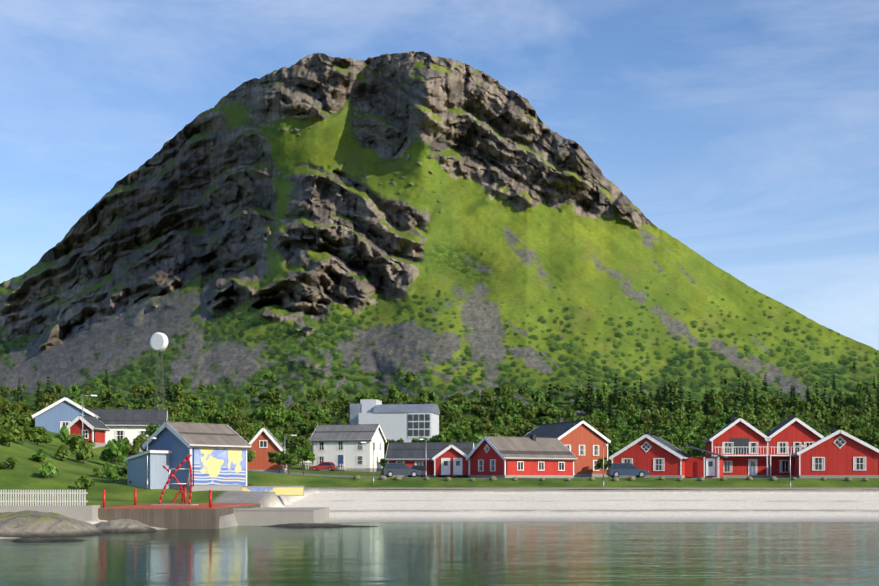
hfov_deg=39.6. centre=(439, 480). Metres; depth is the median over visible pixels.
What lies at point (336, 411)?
tree
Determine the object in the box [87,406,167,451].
house
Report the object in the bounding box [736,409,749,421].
tree
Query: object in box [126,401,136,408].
tree
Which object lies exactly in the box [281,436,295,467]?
tree
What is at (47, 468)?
bush
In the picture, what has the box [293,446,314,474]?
tree
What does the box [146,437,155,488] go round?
street lamp
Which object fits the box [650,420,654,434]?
tree
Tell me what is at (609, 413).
tree
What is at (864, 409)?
tree
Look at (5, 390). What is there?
tree
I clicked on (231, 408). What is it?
tree
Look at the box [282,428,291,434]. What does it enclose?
tree
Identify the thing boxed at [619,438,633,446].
tree
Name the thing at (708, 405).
tree
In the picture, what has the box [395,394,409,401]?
tree
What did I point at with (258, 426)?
tree
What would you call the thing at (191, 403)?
tree
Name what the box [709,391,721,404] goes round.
tree
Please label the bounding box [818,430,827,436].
tree
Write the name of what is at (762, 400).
tree
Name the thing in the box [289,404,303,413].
tree
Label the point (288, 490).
painted wall
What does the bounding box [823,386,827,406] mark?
tree
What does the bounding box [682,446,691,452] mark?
tree
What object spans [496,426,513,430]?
tree
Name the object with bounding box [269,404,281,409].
tree
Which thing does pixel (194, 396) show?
tree
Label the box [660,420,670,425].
tree
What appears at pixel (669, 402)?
tree
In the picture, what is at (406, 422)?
modern culture hall
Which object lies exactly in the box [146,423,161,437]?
tree
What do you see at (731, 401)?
tree
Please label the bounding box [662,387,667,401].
tree
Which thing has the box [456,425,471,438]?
tree
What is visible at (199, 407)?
tree
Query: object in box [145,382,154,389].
tree
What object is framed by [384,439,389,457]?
tree
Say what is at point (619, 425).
tree
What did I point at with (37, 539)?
shore rock
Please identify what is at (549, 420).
tree
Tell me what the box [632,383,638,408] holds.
tree
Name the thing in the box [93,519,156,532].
shore rock
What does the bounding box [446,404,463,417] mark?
tree
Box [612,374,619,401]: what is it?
tree
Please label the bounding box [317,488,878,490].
sea wall
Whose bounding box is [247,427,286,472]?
red house garage
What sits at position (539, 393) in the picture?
tree
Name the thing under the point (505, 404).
tree
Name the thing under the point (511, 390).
tree
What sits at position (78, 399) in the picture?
tree
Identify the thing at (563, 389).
tree
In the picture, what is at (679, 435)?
tree
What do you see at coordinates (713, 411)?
tree
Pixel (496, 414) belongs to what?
tree
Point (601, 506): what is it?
terrain
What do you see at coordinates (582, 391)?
tree
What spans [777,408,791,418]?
tree
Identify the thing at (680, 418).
tree
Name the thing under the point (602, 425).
tree
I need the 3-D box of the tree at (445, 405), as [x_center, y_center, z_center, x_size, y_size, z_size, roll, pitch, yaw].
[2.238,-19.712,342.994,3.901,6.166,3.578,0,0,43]
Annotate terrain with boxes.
[0,51,878,440]
[0,425,878,538]
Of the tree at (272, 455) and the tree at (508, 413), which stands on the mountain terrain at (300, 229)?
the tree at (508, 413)
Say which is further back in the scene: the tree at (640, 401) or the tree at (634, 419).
the tree at (640, 401)
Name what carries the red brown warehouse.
on the terrain at (601, 506)
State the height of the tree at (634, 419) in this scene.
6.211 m
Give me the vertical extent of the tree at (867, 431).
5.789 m
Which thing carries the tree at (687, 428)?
on the mountain terrain at (300, 229)
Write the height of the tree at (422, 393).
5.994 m
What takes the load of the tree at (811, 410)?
on the mountain terrain at (300, 229)
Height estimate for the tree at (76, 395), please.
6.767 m
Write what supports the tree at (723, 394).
on the mountain terrain at (300, 229)
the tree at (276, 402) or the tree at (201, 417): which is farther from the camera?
the tree at (276, 402)
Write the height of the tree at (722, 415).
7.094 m
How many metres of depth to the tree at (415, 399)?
346.65 m
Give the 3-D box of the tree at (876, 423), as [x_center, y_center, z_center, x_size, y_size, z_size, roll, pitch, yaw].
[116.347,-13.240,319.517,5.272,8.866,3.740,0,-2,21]
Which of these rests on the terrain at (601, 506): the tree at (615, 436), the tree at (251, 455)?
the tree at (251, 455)
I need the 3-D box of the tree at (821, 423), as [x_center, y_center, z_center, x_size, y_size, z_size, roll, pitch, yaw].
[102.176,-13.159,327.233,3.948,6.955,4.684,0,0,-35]
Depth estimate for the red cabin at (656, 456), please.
146.77 m
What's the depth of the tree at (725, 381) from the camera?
473.61 m
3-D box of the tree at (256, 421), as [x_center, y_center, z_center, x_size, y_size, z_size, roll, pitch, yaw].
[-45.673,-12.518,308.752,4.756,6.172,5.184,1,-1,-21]
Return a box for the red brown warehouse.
[523,418,610,477]
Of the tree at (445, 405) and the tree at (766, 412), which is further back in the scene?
the tree at (766, 412)
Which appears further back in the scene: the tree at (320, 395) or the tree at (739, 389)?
the tree at (739, 389)
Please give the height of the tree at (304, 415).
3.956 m
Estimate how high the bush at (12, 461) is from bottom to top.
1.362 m
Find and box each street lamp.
[82,395,96,441]
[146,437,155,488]
[284,435,296,473]
[361,442,373,484]
[418,439,426,476]
[603,444,607,487]
[789,445,802,487]
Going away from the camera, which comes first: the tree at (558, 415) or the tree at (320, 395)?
the tree at (558, 415)
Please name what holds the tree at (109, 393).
on the mountain terrain at (300, 229)
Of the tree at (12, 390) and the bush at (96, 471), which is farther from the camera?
the tree at (12, 390)
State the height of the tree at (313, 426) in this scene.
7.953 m
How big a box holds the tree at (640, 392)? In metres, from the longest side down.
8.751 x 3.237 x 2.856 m
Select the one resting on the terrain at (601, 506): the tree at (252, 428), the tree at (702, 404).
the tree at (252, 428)
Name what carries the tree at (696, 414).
on the mountain terrain at (300, 229)
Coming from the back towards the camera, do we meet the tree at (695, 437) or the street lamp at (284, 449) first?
the tree at (695, 437)
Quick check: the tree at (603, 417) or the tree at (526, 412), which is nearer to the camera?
the tree at (603, 417)
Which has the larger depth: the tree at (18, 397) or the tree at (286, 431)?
the tree at (18, 397)
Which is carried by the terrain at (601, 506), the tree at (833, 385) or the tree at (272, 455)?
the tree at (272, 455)
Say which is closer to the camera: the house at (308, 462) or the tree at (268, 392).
the house at (308, 462)
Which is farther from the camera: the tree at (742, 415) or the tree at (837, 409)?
the tree at (837, 409)
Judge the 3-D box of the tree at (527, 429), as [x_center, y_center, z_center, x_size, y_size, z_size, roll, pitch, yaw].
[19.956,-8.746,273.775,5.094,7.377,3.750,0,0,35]
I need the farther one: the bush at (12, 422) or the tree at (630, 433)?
the tree at (630, 433)
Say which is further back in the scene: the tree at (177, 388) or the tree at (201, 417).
the tree at (177, 388)
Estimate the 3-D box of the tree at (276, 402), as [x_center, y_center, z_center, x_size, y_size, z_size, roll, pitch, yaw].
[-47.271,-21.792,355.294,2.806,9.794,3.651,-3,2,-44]
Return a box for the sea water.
[0,521,878,585]
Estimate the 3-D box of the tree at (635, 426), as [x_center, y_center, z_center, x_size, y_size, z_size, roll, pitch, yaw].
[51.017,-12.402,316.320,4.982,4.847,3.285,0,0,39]
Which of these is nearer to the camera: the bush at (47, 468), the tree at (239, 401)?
the bush at (47, 468)
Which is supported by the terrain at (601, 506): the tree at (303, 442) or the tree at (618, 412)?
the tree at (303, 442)
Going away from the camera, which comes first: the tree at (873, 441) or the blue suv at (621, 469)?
the blue suv at (621, 469)
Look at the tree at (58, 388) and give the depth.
449.34 m
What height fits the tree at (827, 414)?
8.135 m
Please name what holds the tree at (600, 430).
on the mountain terrain at (300, 229)
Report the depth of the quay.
75.62 m
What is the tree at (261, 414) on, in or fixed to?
on the mountain terrain at (300, 229)
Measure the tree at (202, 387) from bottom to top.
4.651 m
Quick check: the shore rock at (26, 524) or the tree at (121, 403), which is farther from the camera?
the tree at (121, 403)
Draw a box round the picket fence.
[0,490,99,520]
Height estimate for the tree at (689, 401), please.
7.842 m
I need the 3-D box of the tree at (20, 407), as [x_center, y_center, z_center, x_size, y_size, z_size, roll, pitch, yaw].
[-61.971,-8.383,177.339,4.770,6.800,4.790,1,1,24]
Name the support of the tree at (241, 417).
on the mountain terrain at (300, 229)
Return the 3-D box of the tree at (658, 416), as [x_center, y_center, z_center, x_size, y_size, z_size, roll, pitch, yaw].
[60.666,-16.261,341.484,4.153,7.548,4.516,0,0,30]
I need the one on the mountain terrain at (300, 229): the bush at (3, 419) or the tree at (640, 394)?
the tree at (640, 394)
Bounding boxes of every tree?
[0,385,11,398]
[0,396,8,411]
[0,400,33,422]
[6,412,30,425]
[11,388,19,395]
[15,387,20,401]
[27,414,34,427]
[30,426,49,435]
[33,393,58,421]
[44,377,49,392]
[52,383,63,398]
[68,383,79,393]
[72,391,81,399]
[74,396,84,405]
[81,386,92,394]
[82,395,90,404]
[88,404,100,408]
[91,400,100,405]
[92,376,101,393]
[97,395,108,400]
[99,384,107,391]
[101,389,114,399]
[102,400,113,405]
[103,370,110,387]
[110,394,118,405]
[115,401,126,406]
[121,437,139,456]
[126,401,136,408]
[130,398,141,403]
[131,384,141,392]
[131,392,138,397]
[133,434,148,451]
[138,392,144,408]
[139,388,154,397]
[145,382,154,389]
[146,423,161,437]
[151,398,158,405]
[155,404,166,409]
[159,398,170,406]
[163,379,172,400]
[168,404,182,414]
[168,414,182,421]
[171,382,183,394]
[175,394,191,403]
[180,376,187,384]
[180,412,189,418]
[182,405,190,412]
[187,399,202,407]
[187,418,199,422]
[188,393,199,400]
[195,401,205,413]
[197,412,207,422]
[199,384,205,395]
[202,410,211,417]
[203,398,217,411]
[207,384,216,389]
[209,394,216,402]
[211,409,228,423]
[223,413,238,422]
[224,402,236,423]
[231,421,250,440]
[234,395,245,408]
[237,418,256,442]
[238,414,248,419]
[245,386,258,403]
[247,449,255,462]
[252,419,266,427]
[253,406,268,421]
[254,423,264,429]
[255,403,274,422]
[255,427,282,444]
[257,394,270,402]
[262,371,277,385]
[262,388,277,403]
[264,420,276,425]
[266,425,277,429]
[268,450,286,472]
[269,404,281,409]
[270,390,282,405]
[272,409,287,427]
[274,389,278,405]
[274,452,300,473]
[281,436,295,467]
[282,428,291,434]
[284,411,300,424]
[288,410,302,422]
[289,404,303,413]
[289,426,299,436]
[289,436,311,469]
[293,420,310,429]
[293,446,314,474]
[297,427,310,436]
[301,413,310,418]
[306,391,316,402]
[306,405,320,413]
[306,413,315,419]
[306,419,319,435]
[313,405,328,413]
[314,387,324,402]
[314,409,327,421]
[316,384,328,398]
[316,418,325,424]
[318,413,332,422]
[321,399,332,404]
[329,408,342,414]
[331,400,341,408]
[339,393,346,413]
[339,405,343,418]
[339,418,346,424]
[341,398,350,410]
[342,413,349,423]
[343,400,349,414]
[353,392,371,403]
[370,393,381,399]
[379,454,387,465]
[382,398,394,404]
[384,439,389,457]
[387,384,402,400]
[393,397,403,403]
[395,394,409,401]
[404,371,417,382]
[407,397,418,403]
[411,436,427,441]
[418,396,428,403]
[419,389,427,397]
[423,389,438,402]
[428,431,455,441]
[439,409,446,415]
[439,415,448,422]
[439,420,446,431]
[440,399,451,410]
[444,411,457,422]
[445,422,457,430]
[445,424,461,432]
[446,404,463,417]
[451,428,465,439]
[452,393,462,397]
[453,396,470,412]
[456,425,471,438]
[458,405,470,413]
[458,435,470,441]
[459,417,480,430]
[460,415,472,421]
[466,433,482,447]
[470,389,479,401]
[470,404,488,417]
[477,419,497,433]
[480,389,489,398]
[480,392,495,408]
[481,387,494,396]
[489,410,505,419]
[490,431,504,436]
[493,416,513,427]
[494,382,509,397]
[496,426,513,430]
[497,395,517,412]
[497,428,509,434]
[503,417,513,427]
[505,411,514,416]
[506,384,515,395]
[508,394,514,399]
[509,430,523,436]
[510,414,522,423]
[510,418,534,432]
[513,399,524,410]
[518,385,528,395]
[518,405,535,419]
[519,425,533,436]
[532,405,549,417]
[533,390,545,397]
[533,394,544,403]
[539,416,552,423]
[543,402,556,410]
[546,384,553,403]
[546,418,556,423]
[548,410,558,417]
[553,383,562,390]
[554,412,561,419]
[557,387,567,391]
[561,406,575,419]
[562,404,578,410]
[564,395,574,403]
[573,386,580,405]
[573,415,589,420]
[576,401,584,416]
[576,417,594,427]
[577,387,591,400]
[582,393,590,415]
[584,406,590,415]
[587,376,590,400]
[588,389,594,414]
[590,412,608,422]
[590,415,599,427]
[591,409,600,414]
[592,389,604,408]
[594,395,600,408]
[594,427,609,433]
[595,457,609,471]
[596,382,610,395]
[596,422,607,429]
[597,395,604,410]
[603,431,621,441]
[605,395,613,420]
[606,436,617,448]
[608,422,614,428]
[608,447,623,460]
[611,418,627,432]
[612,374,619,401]
[612,410,624,418]
[613,418,626,433]
[615,410,633,418]
[617,403,632,419]
[619,389,628,397]
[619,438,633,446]
[620,398,634,419]
[620,431,625,443]
[622,381,631,385]
[622,429,637,440]
[626,394,635,404]
[626,418,636,425]
[630,406,641,417]
[630,411,640,423]
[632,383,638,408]
[632,392,648,407]
[632,424,643,429]
[634,430,643,436]
[635,426,649,432]
[637,395,650,405]
[638,411,652,427]
[639,378,643,393]
[640,394,647,410]
[650,409,663,424]
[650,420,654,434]
[651,430,666,437]
[656,394,663,409]
[659,407,669,418]
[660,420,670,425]
[661,435,678,443]
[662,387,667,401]
[664,414,673,422]
[666,396,678,407]
[667,380,678,386]
[667,424,679,433]
[668,385,675,393]
[668,386,674,412]
[670,430,688,440]
[671,396,678,411]
[671,410,686,425]
[678,377,683,401]
[678,406,689,420]
[678,439,687,446]
[679,402,689,407]
[680,426,693,435]
[681,437,691,445]
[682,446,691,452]
[683,419,700,432]
[686,392,690,409]
[687,449,700,456]
[690,402,702,417]
[690,411,705,419]
[690,434,699,441]
[691,435,705,456]
[698,402,711,414]
[699,428,716,438]
[701,418,715,429]
[703,393,708,414]
[705,396,710,414]
[707,419,725,430]
[708,407,719,415]
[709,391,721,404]
[710,400,723,409]
[717,410,727,421]
[718,390,728,400]
[721,378,728,385]
[723,400,730,413]
[724,406,733,413]
[725,413,735,422]
[727,399,734,403]
[728,393,743,400]
[732,398,737,414]
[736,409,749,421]
[737,380,741,400]
[742,391,752,398]
[742,398,753,405]
[743,405,753,414]
[747,417,758,425]
[753,389,758,415]
[754,418,771,427]
[754,426,764,430]
[755,405,764,413]
[757,394,769,406]
[758,409,770,416]
[761,373,768,390]
[763,427,773,433]
[765,416,775,426]
[768,403,786,410]
[769,397,781,404]
[771,412,779,424]
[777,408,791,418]
[787,395,800,405]
[798,399,810,412]
[805,393,820,406]
[807,415,814,421]
[810,399,815,418]
[811,410,821,419]
[813,401,826,411]
[813,419,825,430]
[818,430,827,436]
[821,408,832,421]
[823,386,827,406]
[829,411,850,429]
[831,373,836,390]
[833,392,844,403]
[833,404,845,415]
[833,417,846,430]
[845,407,851,414]
[847,429,861,437]
[849,393,862,401]
[849,414,863,429]
[855,426,866,430]
[858,392,867,397]
[858,405,873,416]
[859,414,868,420]
[862,422,870,430]
[863,432,878,444]
[864,412,874,418]
[864,432,878,443]
[865,428,872,433]
[869,403,877,413]
[870,430,876,445]
[874,417,878,428]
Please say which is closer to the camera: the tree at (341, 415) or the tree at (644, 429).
the tree at (644, 429)
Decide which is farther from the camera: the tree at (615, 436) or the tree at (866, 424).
the tree at (866, 424)
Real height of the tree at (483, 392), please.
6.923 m
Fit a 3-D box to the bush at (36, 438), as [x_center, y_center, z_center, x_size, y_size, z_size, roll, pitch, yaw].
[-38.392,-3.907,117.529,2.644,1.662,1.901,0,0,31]
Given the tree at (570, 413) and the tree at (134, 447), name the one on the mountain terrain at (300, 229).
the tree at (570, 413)
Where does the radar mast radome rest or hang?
on the terrain at (601, 506)
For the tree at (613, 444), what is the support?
on the terrain at (601, 506)
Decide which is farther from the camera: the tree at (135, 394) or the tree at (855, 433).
the tree at (135, 394)
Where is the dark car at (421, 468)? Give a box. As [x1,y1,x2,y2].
[408,465,424,476]
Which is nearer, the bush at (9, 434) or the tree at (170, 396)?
the bush at (9, 434)
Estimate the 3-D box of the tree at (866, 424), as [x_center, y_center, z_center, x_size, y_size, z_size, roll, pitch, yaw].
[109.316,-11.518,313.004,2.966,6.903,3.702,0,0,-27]
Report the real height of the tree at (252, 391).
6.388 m
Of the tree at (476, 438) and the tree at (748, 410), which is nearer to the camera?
the tree at (476, 438)
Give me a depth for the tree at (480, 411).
321.79 m
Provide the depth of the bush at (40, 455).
103.56 m
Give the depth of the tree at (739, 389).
455.78 m
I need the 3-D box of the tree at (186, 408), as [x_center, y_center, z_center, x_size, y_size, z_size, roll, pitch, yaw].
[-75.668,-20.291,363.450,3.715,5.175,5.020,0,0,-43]
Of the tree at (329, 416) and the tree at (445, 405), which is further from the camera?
the tree at (445, 405)
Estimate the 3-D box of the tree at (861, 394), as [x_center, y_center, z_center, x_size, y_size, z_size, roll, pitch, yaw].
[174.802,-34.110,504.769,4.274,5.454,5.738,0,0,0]
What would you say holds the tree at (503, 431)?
on the mountain terrain at (300, 229)
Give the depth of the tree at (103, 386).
437.16 m
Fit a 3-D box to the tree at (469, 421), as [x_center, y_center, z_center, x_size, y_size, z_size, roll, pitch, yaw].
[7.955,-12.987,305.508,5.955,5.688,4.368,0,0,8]
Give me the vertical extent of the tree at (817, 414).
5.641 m
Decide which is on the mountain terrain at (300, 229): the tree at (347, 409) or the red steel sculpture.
the tree at (347, 409)
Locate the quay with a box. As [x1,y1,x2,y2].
[98,488,328,528]
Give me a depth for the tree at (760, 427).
319.71 m
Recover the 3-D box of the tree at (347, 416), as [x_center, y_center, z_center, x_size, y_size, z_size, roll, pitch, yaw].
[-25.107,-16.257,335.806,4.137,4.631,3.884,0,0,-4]
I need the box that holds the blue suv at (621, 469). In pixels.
[606,463,648,477]
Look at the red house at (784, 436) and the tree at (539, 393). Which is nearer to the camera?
the red house at (784, 436)
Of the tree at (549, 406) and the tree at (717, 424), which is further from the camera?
the tree at (549, 406)
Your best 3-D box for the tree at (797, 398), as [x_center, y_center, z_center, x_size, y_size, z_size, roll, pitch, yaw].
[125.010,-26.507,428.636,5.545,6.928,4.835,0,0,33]
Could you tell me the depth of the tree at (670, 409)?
377.20 m
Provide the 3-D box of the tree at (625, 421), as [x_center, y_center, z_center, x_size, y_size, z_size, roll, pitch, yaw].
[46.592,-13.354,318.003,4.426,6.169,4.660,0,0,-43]
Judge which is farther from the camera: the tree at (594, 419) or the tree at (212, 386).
the tree at (212, 386)
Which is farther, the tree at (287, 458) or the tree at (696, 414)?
the tree at (696, 414)
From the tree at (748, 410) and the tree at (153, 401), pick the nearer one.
the tree at (748, 410)
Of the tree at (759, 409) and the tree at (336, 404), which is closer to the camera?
the tree at (336, 404)
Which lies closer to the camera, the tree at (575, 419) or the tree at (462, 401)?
the tree at (575, 419)
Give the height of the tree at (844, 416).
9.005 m
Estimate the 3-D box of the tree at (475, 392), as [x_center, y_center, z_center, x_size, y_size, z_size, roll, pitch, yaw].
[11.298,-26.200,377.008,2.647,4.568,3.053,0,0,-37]
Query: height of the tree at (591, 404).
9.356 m
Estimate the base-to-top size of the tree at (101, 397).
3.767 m
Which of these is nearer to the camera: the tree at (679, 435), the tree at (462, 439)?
the tree at (462, 439)
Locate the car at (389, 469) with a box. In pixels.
[381,463,420,476]
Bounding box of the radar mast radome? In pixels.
[150,332,167,431]
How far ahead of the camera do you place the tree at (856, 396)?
494.14 m
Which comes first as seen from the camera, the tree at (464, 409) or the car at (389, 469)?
the car at (389, 469)
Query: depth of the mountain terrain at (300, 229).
661.39 m
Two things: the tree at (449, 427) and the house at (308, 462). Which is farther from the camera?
the tree at (449, 427)
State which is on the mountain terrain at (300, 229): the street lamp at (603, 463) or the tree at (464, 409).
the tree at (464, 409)
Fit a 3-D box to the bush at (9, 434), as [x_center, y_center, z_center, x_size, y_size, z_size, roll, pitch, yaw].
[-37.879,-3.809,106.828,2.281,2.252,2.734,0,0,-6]
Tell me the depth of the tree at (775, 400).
434.21 m
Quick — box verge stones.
[353,475,867,480]
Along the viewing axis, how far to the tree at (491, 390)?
372.34 m
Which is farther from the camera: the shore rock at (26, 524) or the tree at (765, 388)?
the tree at (765, 388)
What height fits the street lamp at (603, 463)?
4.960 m
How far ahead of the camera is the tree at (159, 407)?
355.97 m
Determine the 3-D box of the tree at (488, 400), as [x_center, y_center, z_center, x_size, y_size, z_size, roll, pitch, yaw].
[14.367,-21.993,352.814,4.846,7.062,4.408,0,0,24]
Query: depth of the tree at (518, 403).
352.67 m
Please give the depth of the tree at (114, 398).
409.90 m
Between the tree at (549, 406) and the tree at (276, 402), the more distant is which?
the tree at (276, 402)
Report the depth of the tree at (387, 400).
367.19 m
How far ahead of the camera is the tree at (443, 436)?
174.06 m
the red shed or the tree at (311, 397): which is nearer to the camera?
the red shed
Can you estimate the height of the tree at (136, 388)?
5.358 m
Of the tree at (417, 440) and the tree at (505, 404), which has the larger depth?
the tree at (505, 404)
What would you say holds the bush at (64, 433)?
on the terrain at (601, 506)
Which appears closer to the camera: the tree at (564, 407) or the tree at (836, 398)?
the tree at (564, 407)
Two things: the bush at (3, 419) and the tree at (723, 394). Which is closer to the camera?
the bush at (3, 419)
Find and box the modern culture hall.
[350,399,439,455]
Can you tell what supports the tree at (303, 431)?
on the mountain terrain at (300, 229)
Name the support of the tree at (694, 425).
on the mountain terrain at (300, 229)
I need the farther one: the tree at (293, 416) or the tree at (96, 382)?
the tree at (96, 382)
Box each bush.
[0,414,9,426]
[0,414,20,428]
[0,425,19,446]
[0,456,17,469]
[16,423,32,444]
[29,432,52,444]
[31,449,46,460]
[39,460,59,477]
[54,444,71,460]
[58,426,83,446]
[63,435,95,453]
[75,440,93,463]
[75,474,94,489]
[93,463,109,477]
[99,438,128,465]
[100,464,126,482]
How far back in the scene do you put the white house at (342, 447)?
198.63 m
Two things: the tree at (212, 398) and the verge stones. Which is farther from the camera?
the tree at (212, 398)
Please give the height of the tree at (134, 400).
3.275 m
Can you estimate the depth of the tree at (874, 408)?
422.20 m
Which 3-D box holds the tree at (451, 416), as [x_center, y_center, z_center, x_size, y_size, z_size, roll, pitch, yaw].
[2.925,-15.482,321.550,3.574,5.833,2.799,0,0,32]
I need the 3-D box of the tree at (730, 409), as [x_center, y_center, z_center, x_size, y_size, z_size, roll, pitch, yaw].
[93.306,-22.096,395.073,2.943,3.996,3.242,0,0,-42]
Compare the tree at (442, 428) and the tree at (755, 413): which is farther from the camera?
the tree at (755, 413)
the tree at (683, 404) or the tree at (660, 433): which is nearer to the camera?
the tree at (660, 433)
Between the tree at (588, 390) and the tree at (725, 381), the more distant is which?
the tree at (725, 381)
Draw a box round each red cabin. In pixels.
[385,440,473,477]
[466,435,577,477]
[608,432,727,477]
[792,427,878,477]
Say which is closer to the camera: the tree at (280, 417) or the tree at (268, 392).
the tree at (280, 417)
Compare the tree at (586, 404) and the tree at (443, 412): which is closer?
the tree at (443, 412)
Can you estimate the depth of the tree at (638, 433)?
293.62 m
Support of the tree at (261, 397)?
on the mountain terrain at (300, 229)
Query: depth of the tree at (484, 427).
278.51 m
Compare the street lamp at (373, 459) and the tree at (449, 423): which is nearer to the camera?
the street lamp at (373, 459)
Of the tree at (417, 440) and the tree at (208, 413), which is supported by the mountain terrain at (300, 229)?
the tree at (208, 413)
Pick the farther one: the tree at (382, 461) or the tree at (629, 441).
the tree at (629, 441)
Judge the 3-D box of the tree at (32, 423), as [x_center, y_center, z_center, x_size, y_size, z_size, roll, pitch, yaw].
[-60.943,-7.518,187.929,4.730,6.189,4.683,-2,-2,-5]
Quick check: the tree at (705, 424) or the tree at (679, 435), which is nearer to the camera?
the tree at (679, 435)
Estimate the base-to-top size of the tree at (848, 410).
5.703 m
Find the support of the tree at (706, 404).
on the mountain terrain at (300, 229)
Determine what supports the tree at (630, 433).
on the mountain terrain at (300, 229)
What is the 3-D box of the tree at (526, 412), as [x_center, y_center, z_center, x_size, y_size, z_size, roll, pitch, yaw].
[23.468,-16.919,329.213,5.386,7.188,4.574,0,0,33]
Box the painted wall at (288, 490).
[241,486,304,495]
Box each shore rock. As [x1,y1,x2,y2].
[0,510,104,537]
[13,537,85,541]
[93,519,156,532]
[261,523,378,526]
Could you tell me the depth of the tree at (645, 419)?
322.35 m
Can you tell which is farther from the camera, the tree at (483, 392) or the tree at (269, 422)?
the tree at (483, 392)
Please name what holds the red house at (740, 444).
on the terrain at (601, 506)
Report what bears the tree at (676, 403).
on the mountain terrain at (300, 229)
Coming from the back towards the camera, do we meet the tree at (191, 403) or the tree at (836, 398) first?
the tree at (836, 398)
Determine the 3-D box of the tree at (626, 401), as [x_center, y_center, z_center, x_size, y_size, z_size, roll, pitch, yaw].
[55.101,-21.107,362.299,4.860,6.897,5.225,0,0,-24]
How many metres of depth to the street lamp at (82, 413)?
119.11 m
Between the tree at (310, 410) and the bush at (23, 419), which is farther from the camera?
the tree at (310, 410)
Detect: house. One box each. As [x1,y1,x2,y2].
[31,397,99,432]
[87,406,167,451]
[291,438,311,464]
[308,421,386,471]
[703,415,770,477]
[765,415,823,477]
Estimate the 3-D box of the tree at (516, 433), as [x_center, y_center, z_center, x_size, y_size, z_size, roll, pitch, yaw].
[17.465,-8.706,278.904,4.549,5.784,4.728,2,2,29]
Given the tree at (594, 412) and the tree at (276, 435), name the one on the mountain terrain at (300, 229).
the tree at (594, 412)
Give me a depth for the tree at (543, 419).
306.57 m
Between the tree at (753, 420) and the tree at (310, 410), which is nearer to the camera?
the tree at (753, 420)
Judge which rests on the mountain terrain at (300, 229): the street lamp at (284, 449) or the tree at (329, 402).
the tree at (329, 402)
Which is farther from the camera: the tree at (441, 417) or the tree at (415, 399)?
the tree at (415, 399)
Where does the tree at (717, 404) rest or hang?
on the mountain terrain at (300, 229)
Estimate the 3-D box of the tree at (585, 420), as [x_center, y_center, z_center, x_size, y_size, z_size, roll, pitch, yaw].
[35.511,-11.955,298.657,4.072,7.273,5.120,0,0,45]
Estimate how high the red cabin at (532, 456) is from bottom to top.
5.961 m
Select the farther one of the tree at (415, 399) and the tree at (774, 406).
the tree at (774, 406)
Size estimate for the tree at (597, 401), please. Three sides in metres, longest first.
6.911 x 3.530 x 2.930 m
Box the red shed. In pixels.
[66,415,109,448]
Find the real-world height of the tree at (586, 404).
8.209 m
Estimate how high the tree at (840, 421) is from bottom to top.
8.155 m
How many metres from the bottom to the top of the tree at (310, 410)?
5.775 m
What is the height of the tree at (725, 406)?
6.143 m
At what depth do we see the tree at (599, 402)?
355.12 m
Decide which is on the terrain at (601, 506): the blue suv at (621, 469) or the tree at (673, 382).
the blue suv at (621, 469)
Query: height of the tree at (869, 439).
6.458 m
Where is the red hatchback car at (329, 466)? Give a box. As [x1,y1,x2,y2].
[309,462,337,470]
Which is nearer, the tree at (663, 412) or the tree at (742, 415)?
the tree at (742, 415)
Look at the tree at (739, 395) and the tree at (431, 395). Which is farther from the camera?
the tree at (739, 395)
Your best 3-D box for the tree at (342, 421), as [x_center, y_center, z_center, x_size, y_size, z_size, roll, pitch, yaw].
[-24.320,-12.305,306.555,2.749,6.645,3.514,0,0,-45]
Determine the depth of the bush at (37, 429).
131.00 m
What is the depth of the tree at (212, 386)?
419.48 m
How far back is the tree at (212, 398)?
384.56 m
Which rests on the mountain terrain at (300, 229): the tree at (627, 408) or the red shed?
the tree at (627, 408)
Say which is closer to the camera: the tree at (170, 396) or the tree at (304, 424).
the tree at (304, 424)
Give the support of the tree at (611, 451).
on the terrain at (601, 506)
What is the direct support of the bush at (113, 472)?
on the terrain at (601, 506)
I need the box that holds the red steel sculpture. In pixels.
[151,454,198,504]
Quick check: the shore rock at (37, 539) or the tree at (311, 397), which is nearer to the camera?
the shore rock at (37, 539)
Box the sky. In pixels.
[0,0,878,349]
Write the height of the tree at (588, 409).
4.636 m
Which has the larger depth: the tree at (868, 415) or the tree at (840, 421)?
the tree at (868, 415)
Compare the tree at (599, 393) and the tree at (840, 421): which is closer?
the tree at (840, 421)
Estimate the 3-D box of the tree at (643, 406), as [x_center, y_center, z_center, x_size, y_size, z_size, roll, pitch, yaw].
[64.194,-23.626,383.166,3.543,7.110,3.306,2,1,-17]
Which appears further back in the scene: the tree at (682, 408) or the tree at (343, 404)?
the tree at (343, 404)
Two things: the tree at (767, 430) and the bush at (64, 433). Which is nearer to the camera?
the bush at (64, 433)
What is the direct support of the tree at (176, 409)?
on the mountain terrain at (300, 229)
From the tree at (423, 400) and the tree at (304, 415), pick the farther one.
the tree at (423, 400)
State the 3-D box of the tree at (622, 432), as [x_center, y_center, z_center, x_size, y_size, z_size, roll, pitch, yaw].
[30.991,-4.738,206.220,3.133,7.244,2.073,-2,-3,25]
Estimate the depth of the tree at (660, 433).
281.30 m
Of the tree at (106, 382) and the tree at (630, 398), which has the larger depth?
the tree at (106, 382)
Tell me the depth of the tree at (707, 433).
233.31 m
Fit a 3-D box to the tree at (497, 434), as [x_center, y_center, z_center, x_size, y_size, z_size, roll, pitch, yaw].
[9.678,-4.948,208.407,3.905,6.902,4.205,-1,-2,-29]
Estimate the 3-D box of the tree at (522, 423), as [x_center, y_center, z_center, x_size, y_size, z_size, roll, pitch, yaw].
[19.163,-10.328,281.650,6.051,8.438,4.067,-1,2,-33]
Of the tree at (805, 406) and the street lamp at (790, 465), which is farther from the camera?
the tree at (805, 406)

